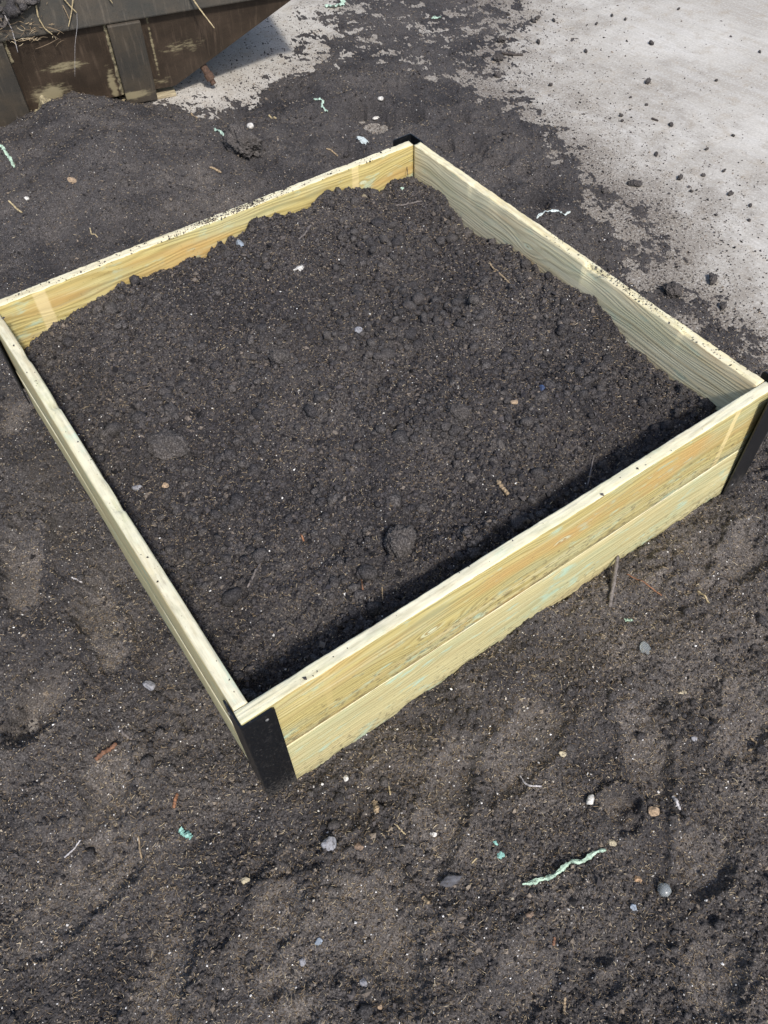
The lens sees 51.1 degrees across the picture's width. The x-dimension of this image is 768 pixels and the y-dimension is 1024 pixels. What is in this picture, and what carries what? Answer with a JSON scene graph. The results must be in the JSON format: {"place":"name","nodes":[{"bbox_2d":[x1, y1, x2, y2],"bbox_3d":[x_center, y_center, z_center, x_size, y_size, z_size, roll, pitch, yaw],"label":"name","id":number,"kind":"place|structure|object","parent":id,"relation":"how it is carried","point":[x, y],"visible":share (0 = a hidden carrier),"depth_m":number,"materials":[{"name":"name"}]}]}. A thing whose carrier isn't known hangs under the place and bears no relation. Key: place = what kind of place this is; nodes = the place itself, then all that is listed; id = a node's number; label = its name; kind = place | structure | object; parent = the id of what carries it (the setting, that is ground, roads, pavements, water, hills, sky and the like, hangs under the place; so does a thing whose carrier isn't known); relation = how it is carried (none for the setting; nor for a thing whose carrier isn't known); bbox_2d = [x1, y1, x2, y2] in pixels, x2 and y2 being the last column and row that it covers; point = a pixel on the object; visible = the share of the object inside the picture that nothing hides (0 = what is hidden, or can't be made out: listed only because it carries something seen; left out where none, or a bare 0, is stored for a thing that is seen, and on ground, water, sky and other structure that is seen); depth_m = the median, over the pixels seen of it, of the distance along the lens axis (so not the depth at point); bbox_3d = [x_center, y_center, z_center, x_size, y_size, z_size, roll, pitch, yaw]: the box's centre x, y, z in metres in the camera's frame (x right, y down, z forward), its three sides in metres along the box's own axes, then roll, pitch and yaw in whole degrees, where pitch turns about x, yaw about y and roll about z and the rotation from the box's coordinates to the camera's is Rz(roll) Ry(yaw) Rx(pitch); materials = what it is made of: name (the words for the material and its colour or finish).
{"place":"outdoors","nodes":[
{"label":"outdoors","id":0,"kind":"place"},
{"bbox_2d":[0,0,767,1023],"bbox_3d":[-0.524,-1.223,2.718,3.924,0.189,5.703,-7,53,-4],"label":"soil ground","id":1,"kind":"structure","parent":0,"point":[292,160],"depth_m":1.50,"materials":[{"name":"brown soil"}]},
{"bbox_2d":[0,144,14,166],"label":"plastic strip","id":2,"kind":"object","parent":1,"relation":"on","point":[7,155],"visible":1,"depth_m":2.67,"materials":[{"name":"teal plastic"}]},
{"bbox_2d":[8,200,22,212],"bbox_3d":[-1.144,-0.947,2.494,0.072,0.018,0.007,37,62,26],"label":"straw","id":3,"kind":"object","parent":1,"relation":"on","point":[13,205],"visible":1,"depth_m":2.50,"materials":[{"name":"beige plant"}]},
{"bbox_2d":[67,177,76,183],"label":"stone","id":4,"kind":"object","parent":1,"relation":"on","point":[72,180],"visible":1,"depth_m":2.50,"materials":[{"name":"brown stone"}]},
{"bbox_2d":[64,840,80,857],"bbox_3d":[-0.546,0.590,1.409,0.004,0.012,0.038,32,60,23],"label":"twig","id":5,"kind":"object","parent":1,"relation":"on","point":[74,848],"visible":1,"depth_m":1.41,"materials":[{"name":"grey wood"}]},
{"bbox_2d":[95,742,116,760],"bbox_3d":[-0.519,0.448,1.502,0.046,0.016,0.011,-39,61,-25],"label":"stick","id":6,"kind":"object","parent":1,"relation":"on","point":[105,751],"visible":1,"depth_m":1.50,"materials":[{"name":"brown wood"}]},
{"bbox_2d":[121,732,131,739],"bbox_3d":[-0.486,0.424,1.521,0.027,0.010,0.007,24,57,19],"label":"splinter","id":7,"kind":"object","parent":1,"relation":"on","point":[127,736],"visible":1,"depth_m":1.52,"materials":[{"name":"wood"}]},
{"bbox_2d":[137,835,141,858],"bbox_3d":[-0.428,0.587,1.409,0.004,0.010,0.039,-14,54,-9],"label":"twig","id":8,"kind":"object","parent":1,"relation":"on","point":[138,838],"visible":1,"depth_m":1.41,"materials":[{"name":"brown wood"}]},
{"bbox_2d":[0,0,290,126],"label":"steel skip","id":9,"kind":"object","parent":1,"relation":"on","point":[136,51],"visible":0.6,"depth_m":2.92,"materials":[{"name":"metal"}]},
{"bbox_2d":[4,15,17,51],"bbox_3d":[-1.263,-1.627,2.729,0.010,0.125,0.005,-30,58,-19],"label":"hanging straw","id":10,"kind":"object","parent":9,"relation":"hanging from","point":[13,33],"visible":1,"depth_m":2.73,"materials":[{"name":"grey plant"}]},
{"bbox_2d":[0,0,39,27],"bbox_3d":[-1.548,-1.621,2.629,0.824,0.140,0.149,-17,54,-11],"label":"soil","id":11,"kind":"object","parent":9,"relation":"on","point":[10,10],"visible":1,"depth_m":2.67,"materials":[{"name":"soil"}]},
{"bbox_2d":[0,12,63,48],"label":"straw litter","id":12,"kind":"object","parent":11,"relation":"on","point":[34,28],"visible":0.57,"depth_m":2.74,"materials":[{"name":"beige plant"}]},
{"bbox_2d":[35,5,51,34],"bbox_3d":[-1.158,-1.672,2.733,0.031,0.097,0.006,-18,54,-12],"label":"hanging straw","id":13,"kind":"object","parent":9,"relation":"hanging from","point":[40,20],"visible":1,"depth_m":2.73,"materials":[{"name":"beige plant"}]},
{"bbox_2d":[68,0,73,26],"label":"hanging straw","id":14,"kind":"object","parent":9,"relation":"hanging from","point":[71,12],"visible":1,"depth_m":2.74,"materials":[{"name":"beige plant"}]},
{"bbox_2d":[193,0,214,27],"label":"hanging straw","id":15,"kind":"object","parent":9,"relation":"hanging from","point":[194,1],"visible":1,"depth_m":2.85,"materials":[{"name":"beige plant"}]},
{"bbox_2d":[143,680,155,690],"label":"stone","id":16,"kind":"object","parent":1,"relation":"on","point":[150,685],"visible":1,"depth_m":1.57,"materials":[{"name":"grey stone"}]},
{"bbox_2d":[172,793,178,807],"bbox_3d":[-0.374,0.517,1.440,0.008,0.010,0.027,4,53,5],"label":"bark splinter","id":17,"kind":"object","parent":1,"relation":"on","point":[175,800],"visible":1,"depth_m":1.44,"materials":[{"name":"brown wood"}]},
{"bbox_2d":[179,826,192,839],"bbox_3d":[-0.348,0.564,1.408,0.027,0.011,0.016,26,58,20],"label":"plastic scrap","id":18,"kind":"object","parent":1,"relation":"on","point":[186,834],"visible":1,"depth_m":1.41,"materials":[{"name":"teal plastic"}]},
{"bbox_2d":[222,120,263,158],"bbox_3d":[-0.472,-1.244,2.697,0.123,0.125,0.140,-30,58,-19],"label":"soil clod","id":19,"kind":"object","parent":1,"relation":"on","point":[238,138],"visible":1,"depth_m":2.66,"materials":[{"name":"black soil"}]},
{"bbox_2d":[241,877,249,884],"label":"stone","id":20,"kind":"object","parent":1,"relation":"on","point":[244,880],"visible":1,"depth_m":1.35,"materials":[{"name":"beige stone"}]},
{"bbox_2d":[247,123,253,128],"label":"stone","id":21,"kind":"object","parent":1,"relation":"on","point":[250,125],"visible":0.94,"depth_m":2.85,"materials":[{"name":"white stone"}]},
{"bbox_2d":[299,958,305,966],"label":"stone","id":22,"kind":"object","parent":1,"relation":"on","point":[302,962],"visible":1,"depth_m":1.28,"materials":[{"name":"grey stone"}]},
{"bbox_2d":[315,937,322,944],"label":"stone","id":23,"kind":"object","parent":1,"relation":"on","point":[319,940],"visible":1,"depth_m":1.29,"materials":[{"name":"grey stone"}]},
{"bbox_2d":[314,98,327,111],"bbox_3d":[-0.227,-1.496,2.948,0.029,0.016,0.128,-20,55,-13],"label":"plastic strip","id":24,"kind":"object","parent":1,"relation":"on","point":[322,103],"visible":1,"depth_m":2.94,"materials":[{"name":"plastic"}]},
{"bbox_2d":[321,836,335,850],"bbox_3d":[-0.092,0.566,1.369,0.026,0.025,0.022,-30,58,-19],"label":"stone","id":25,"kind":"object","parent":1,"relation":"on","point":[329,843],"visible":1,"depth_m":1.36,"materials":[{"name":"grey stone"}]},
{"bbox_2d":[325,0,345,7],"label":"plastic strip","id":26,"kind":"object","parent":1,"relation":"on","point":[337,4],"visible":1,"depth_m":3.61,"materials":[{"name":"plastic"}]},
{"bbox_2d":[354,842,363,850],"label":"stone","id":27,"kind":"object","parent":1,"relation":"on","point":[358,846],"visible":1,"depth_m":1.38,"materials":[{"name":"brown stone"}]},
{"bbox_2d":[357,136,368,144],"bbox_3d":[-0.071,-1.296,2.810,0.026,0.008,0.077,-23,56,-15],"label":"plastic shard","id":28,"kind":"object","parent":1,"relation":"on","point":[363,140],"visible":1,"depth_m":2.81,"materials":[{"name":"white plastic"}]},
{"bbox_2d":[360,978,367,986],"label":"stone","id":29,"kind":"object","parent":1,"relation":"on","point":[363,982],"visible":1,"depth_m":1.26,"materials":[{"name":"grey stone"}]},
{"bbox_2d":[372,800,378,813],"bbox_3d":[-0.015,0.521,1.419,0.013,0.020,0.025,-8,53,-4],"label":"wood chip","id":30,"kind":"object","parent":1,"relation":"on","point":[375,807],"visible":1,"depth_m":1.42,"materials":[{"name":"brown wood"}]},
{"bbox_2d":[0,134,767,796],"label":"raised bed","id":31,"kind":"object","parent":1,"relation":"on","point":[296,726],"visible":0.66,"depth_m":1.57,"materials":[{"name":"beige wood"}]},
{"bbox_2d":[25,176,716,700],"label":"bed soil","id":32,"kind":"structure","parent":31,"relation":"in","point":[385,464],"depth_m":1.70,"materials":[{"name":"black soil"}]},
{"bbox_2d":[132,485,141,490],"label":"stone","id":33,"kind":"object","parent":32,"relation":"on","point":[136,487],"visible":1,"depth_m":1.65,"materials":[{"name":"grey stone"}]},
{"bbox_2d":[162,482,168,487],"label":"stone","id":34,"kind":"object","parent":32,"relation":"on","point":[165,485],"visible":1,"depth_m":1.63,"materials":[{"name":"beige stone"}]},
{"bbox_2d":[146,428,190,460],"bbox_3d":[-0.451,-0.135,1.678,0.083,0.073,0.081,-30,58,-19],"label":"soil clod","id":35,"kind":"object","parent":32,"relation":"on","point":[164,444],"visible":0.94,"depth_m":1.66,"materials":[{"name":"soil"}]},
{"bbox_2d":[236,239,243,246],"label":"stone","id":36,"kind":"object","parent":32,"relation":"on","point":[240,242],"visible":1,"depth_m":2.01,"materials":[{"name":"white stone"}]},
{"bbox_2d":[247,563,260,587],"bbox_3d":[-0.234,0.103,1.485,0.009,0.016,0.085,14,54,12],"label":"twig","id":37,"kind":"object","parent":32,"relation":"on","point":[255,570],"visible":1,"depth_m":1.47,"materials":[{"name":"grey wood"}]},
{"bbox_2d":[268,349,289,363],"bbox_3d":[-0.230,-0.339,1.763,0.049,0.039,0.037,2,53,3],"label":"soil clod","id":38,"kind":"object","parent":32,"relation":"on","point":[278,356],"visible":1,"depth_m":1.75,"materials":[{"name":"grey soil"}]},
{"bbox_2d":[293,265,303,270],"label":"stone","id":39,"kind":"object","parent":32,"relation":"on","point":[301,267],"visible":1,"depth_m":1.95,"materials":[{"name":"white stone"}]},
{"bbox_2d":[298,224,310,238],"bbox_3d":[-0.200,-0.710,2.040,0.006,0.012,0.073,17,55,14],"label":"twig","id":40,"kind":"object","parent":32,"relation":"on","point":[304,234],"visible":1,"depth_m":2.04,"materials":[{"name":"grey wood"}]},
{"bbox_2d":[355,326,362,332],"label":"stone","id":41,"kind":"object","parent":32,"relation":"on","point":[357,330],"visible":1,"depth_m":1.81,"materials":[{"name":"white stone"}]},
{"bbox_2d":[24,180,714,699],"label":"bed fibres","id":42,"kind":"object","parent":32,"relation":"on","point":[344,410],"visible":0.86,"depth_m":1.70,"materials":[{"name":"brown plant"}]},
{"bbox_2d":[45,191,693,685],"bbox_3d":[-0.061,-0.297,1.764,1.145,0.132,1.146,-30,58,-19],"label":"bed grit","id":43,"kind":"object","parent":32,"relation":"on","point":[331,411],"visible":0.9,"depth_m":1.71,"materials":[{"name":"stone"}]},
{"bbox_2d":[24,178,716,702],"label":"bed clumps","id":44,"kind":"object","parent":32,"relation":"on","point":[366,572],"visible":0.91,"depth_m":1.71,"materials":[{"name":"soil"}]},
{"bbox_2d":[383,524,416,559],"bbox_3d":[0.031,0.054,1.489,0.068,0.070,0.069,-30,58,-19],"label":"soil clod","id":45,"kind":"object","parent":32,"relation":"on","point":[399,541],"visible":1,"depth_m":1.47,"materials":[{"name":"soil"}]},
{"bbox_2d":[395,200,421,205],"bbox_3d":[0.066,-0.831,2.166,0.072,0.011,0.006,-7,53,-4],"label":"twig","id":46,"kind":"object","parent":32,"relation":"on","point":[407,203],"visible":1,"depth_m":2.16,"materials":[{"name":"wood"}]},
{"bbox_2d":[445,402,470,422],"bbox_3d":[0.152,-0.204,1.637,0.044,0.039,0.048,-30,58,-19],"label":"soil clod","id":47,"kind":"object","parent":32,"relation":"on","point":[459,411],"visible":0.99,"depth_m":1.62,"materials":[{"name":"soil"}]},
{"bbox_2d":[489,262,509,282],"bbox_3d":[0.280,-0.574,1.940,0.006,0.014,0.110,-19,55,-13],"label":"twig","id":48,"kind":"object","parent":32,"relation":"on","point":[502,276],"visible":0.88,"depth_m":1.94,"materials":[{"name":"brown wood"}]},
{"bbox_2d":[496,480,508,495],"bbox_3d":[0.232,-0.048,1.572,0.012,0.014,0.040,-30,58,-19],"label":"wood chip","id":49,"kind":"object","parent":32,"relation":"on","point":[503,489],"visible":1,"depth_m":1.57,"materials":[{"name":"beige wood"}]},
{"bbox_2d":[510,400,517,404],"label":"stone","id":50,"kind":"object","parent":32,"relation":"on","point":[513,402],"visible":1,"depth_m":1.68,"materials":[{"name":"beige stone"}]},
{"bbox_2d":[587,455,594,485],"bbox_3d":[0.419,-0.084,1.632,0.005,0.013,0.083,14,54,12],"label":"twig","id":51,"kind":"object","parent":32,"relation":"on","point":[590,469],"visible":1,"depth_m":1.63,"materials":[{"name":"grey wood"}]},
{"bbox_2d":[2,148,748,691],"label":"spilled crumbs","id":52,"kind":"object","parent":31,"relation":"on","point":[208,220],"visible":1,"depth_m":1.94,"materials":[{"name":"soil"}]},
{"bbox_2d":[0,1,767,1023],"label":"root fibres","id":53,"kind":"object","parent":1,"relation":"on","point":[396,789],"visible":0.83,"depth_m":1.41,"materials":[{"name":"brown plant"}]},
{"bbox_2d":[0,63,767,1023],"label":"soil clumps","id":54,"kind":"object","parent":1,"relation":"on","point":[364,1011],"visible":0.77,"depth_m":1.45,"materials":[{"name":"brown soil"}]},
{"bbox_2d":[0,2,767,1023],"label":"perlite grit","id":55,"kind":"object","parent":1,"relation":"on","point":[386,750],"visible":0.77,"depth_m":1.43,"materials":[{"name":"white stone"}]},
{"bbox_2d":[422,896,429,904],"bbox_3d":[0.069,0.642,1.331,0.008,0.016,0.017,-30,58,-19],"label":"wood chip","id":56,"kind":"object","parent":1,"relation":"on","point":[426,900],"visible":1,"depth_m":1.33,"materials":[{"name":"brown wood"}]},
{"bbox_2d":[440,874,461,886],"bbox_3d":[0.112,0.617,1.345,0.038,0.017,0.019,-30,58,-19],"label":"stone","id":57,"kind":"object","parent":1,"relation":"on","point":[449,880],"visible":1,"depth_m":1.34,"materials":[{"name":"stone"}]},
{"bbox_2d":[497,851,504,858],"bbox_3d":[0.199,0.585,1.370,0.014,0.006,0.013,-30,58,-19],"label":"plastic chip","id":58,"kind":"object","parent":1,"relation":"on","point":[500,854],"visible":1,"depth_m":1.37,"materials":[{"name":"teal plastic"}]},
{"bbox_2d":[526,911,533,917],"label":"stone","id":59,"kind":"object","parent":1,"relation":"on","point":[529,914],"visible":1,"depth_m":1.30,"materials":[{"name":"stone"}]},
{"bbox_2d":[519,775,541,786],"bbox_3d":[0.262,0.491,1.456,0.045,0.024,0.015,31,60,23],"label":"root","id":60,"kind":"object","parent":1,"relation":"on","point":[525,783],"visible":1,"depth_m":1.45,"materials":[{"name":"white plant"}]},
{"bbox_2d":[536,209,570,218],"bbox_3d":[0.535,-0.943,2.542,0.136,0.035,0.017,-21,55,-14],"label":"plastic strip","id":61,"kind":"object","parent":1,"relation":"on","point":[551,210],"visible":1,"depth_m":2.53,"materials":[{"name":"white plastic"}]},
{"bbox_2d":[559,751,565,756],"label":"stone","id":62,"kind":"object","parent":1,"relation":"on","point":[562,754],"visible":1,"depth_m":1.46,"materials":[{"name":"beige stone"}]},
{"bbox_2d":[522,848,605,884],"bbox_3d":[0.305,0.597,1.352,0.160,0.017,0.014,-21,55,-14],"label":"plastic strip","id":63,"kind":"object","parent":1,"relation":"on","point":[563,867],"visible":1,"depth_m":1.35,"materials":[{"name":"plastic"}]},
{"bbox_2d":[562,997,566,1014],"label":"twig","id":64,"kind":"object","parent":1,"relation":"on","point":[564,1005],"visible":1,"depth_m":1.25,"materials":[{"name":"beige wood"}]},
{"bbox_2d":[586,794,593,804],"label":"pebble","id":65,"kind":"object","parent":1,"relation":"on","point":[590,800],"visible":1,"depth_m":1.41,"materials":[{"name":"white stone"}]},
{"bbox_2d":[607,839,616,845],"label":"stone","id":66,"kind":"object","parent":1,"relation":"on","point":[611,842],"visible":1,"depth_m":1.38,"materials":[{"name":"beige stone"}]},
{"bbox_2d":[608,555,619,606],"bbox_3d":[0.479,0.144,1.678,0.011,0.032,0.115,12,54,10],"label":"stick","id":67,"kind":"object","parent":1,"relation":"on","point":[613,582],"visible":1,"depth_m":1.67,"materials":[{"name":"grey wood"}]},
{"bbox_2d":[630,904,636,910],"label":"stone","id":68,"kind":"object","parent":1,"relation":"on","point":[632,906],"visible":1,"depth_m":1.32,"materials":[{"name":"grey stone"}]},
{"bbox_2d":[634,875,641,881],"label":"stone","id":69,"kind":"object","parent":1,"relation":"on","point":[637,879],"visible":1,"depth_m":1.36,"materials":[{"name":"stone"}]},
{"bbox_2d":[626,574,661,595],"bbox_3d":[0.544,0.150,1.678,0.082,0.016,0.005,30,59,22],"label":"root","id":70,"kind":"object","parent":1,"relation":"on","point":[645,583],"visible":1,"depth_m":1.67,"materials":[{"name":"brown wood"}]},
{"bbox_2d":[640,641,650,653],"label":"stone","id":71,"kind":"object","parent":1,"relation":"on","point":[645,647],"visible":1,"depth_m":1.59,"materials":[{"name":"grey stone"}]},
{"bbox_2d":[648,806,659,815],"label":"stone","id":72,"kind":"object","parent":1,"relation":"on","point":[653,811],"visible":1,"depth_m":1.41,"materials":[{"name":"beige stone"}]},
{"bbox_2d":[657,883,671,896],"bbox_3d":[0.471,0.636,1.351,0.022,0.025,0.023,7,53,7],"label":"marble","id":73,"kind":"object","parent":1,"relation":"on","point":[664,890],"visible":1,"depth_m":1.34,"materials":[{"name":"grey glass"}]},
{"bbox_2d":[662,281,681,297],"bbox_3d":[0.838,-0.647,2.337,0.061,0.048,0.059,8,53,7],"label":"soil clod","id":74,"kind":"object","parent":1,"relation":"on","point":[672,289],"visible":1,"depth_m":2.32,"materials":[{"name":"grey soil"}]},
{"bbox_2d":[671,796,680,809],"bbox_3d":[0.517,0.513,1.420,0.007,0.012,0.027,-12,53,-8],"label":"splinter","id":75,"kind":"object","parent":1,"relation":"on","point":[674,798],"visible":1,"depth_m":1.42,"materials":[{"name":"grey wood"}]},
{"bbox_2d":[748,737,756,750],"bbox_3d":[0.687,0.433,1.495,0.014,0.013,0.030,20,56,16],"label":"root","id":76,"kind":"object","parent":1,"relation":"on","point":[755,742],"visible":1,"depth_m":1.49,"materials":[{"name":"brown wood"}]},
{"bbox_2d":[28,0,767,734],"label":"concrete ground","id":77,"kind":"structure","parent":0,"point":[736,64],"depth_m":3.08,"materials":[{"name":"grey concrete"}]},
{"bbox_2d":[118,86,175,101],"bbox_3d":[-0.926,-1.631,3.143,0.216,0.013,0.085,-17,54,-11],"label":"timber bearer","id":78,"kind":"object","parent":77,"relation":"on","point":[166,92],"visible":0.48,"depth_m":3.14,"materials":[{"name":"beige wood"}]},
{"bbox_2d":[30,1,767,735],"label":"concrete crumbs","id":79,"kind":"object","parent":77,"relation":"on","point":[606,169],"visible":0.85,"depth_m":2.74,"materials":[{"name":"soil"}]},
{"bbox_2d":[493,71,500,77],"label":"soil clod","id":80,"kind":"object","parent":77,"relation":"on","point":[497,74],"visible":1,"depth_m":3.17,"materials":[{"name":"soil"}]},
{"bbox_2d":[493,52,503,60],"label":"soil clod","id":81,"kind":"object","parent":77,"relation":"on","point":[497,56],"visible":1,"depth_m":3.25,"materials":[{"name":"soil"}]},
{"bbox_2d":[497,35,506,42],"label":"soil clod","id":82,"kind":"object","parent":77,"relation":"on","point":[502,39],"visible":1,"depth_m":3.35,"materials":[{"name":"soil"}]},
{"bbox_2d":[501,51,522,55],"bbox_3d":[0.525,-1.873,3.288,0.088,0.016,0.017,6,53,6],"label":"twig","id":83,"kind":"object","parent":77,"relation":"on","point":[513,54],"visible":0.99,"depth_m":3.29,"materials":[{"name":"wood"}]},
{"bbox_2d":[601,187,608,193],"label":"soil clod","id":84,"kind":"object","parent":77,"relation":"on","point":[605,190],"visible":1,"depth_m":2.66,"materials":[{"name":"black soil"}]},
{"bbox_2d":[626,179,642,186],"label":"soil clod","id":85,"kind":"object","parent":77,"relation":"on","point":[634,182],"visible":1,"depth_m":2.69,"materials":[{"name":"black soil"}]},
{"bbox_2d":[645,77,650,83],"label":"soil clod","id":86,"kind":"object","parent":77,"relation":"on","point":[647,80],"visible":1,"depth_m":3.12,"materials":[{"name":"black soil"}]},
{"bbox_2d":[709,272,717,285],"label":"soil clod","id":87,"kind":"object","parent":77,"relation":"on","point":[713,278],"visible":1,"depth_m":2.36,"materials":[{"name":"black soil"}]},
{"bbox_2d":[719,301,726,309],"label":"soil clod","id":88,"kind":"object","parent":77,"relation":"on","point":[722,305],"visible":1,"depth_m":2.29,"materials":[{"name":"grey soil"}]}
]}

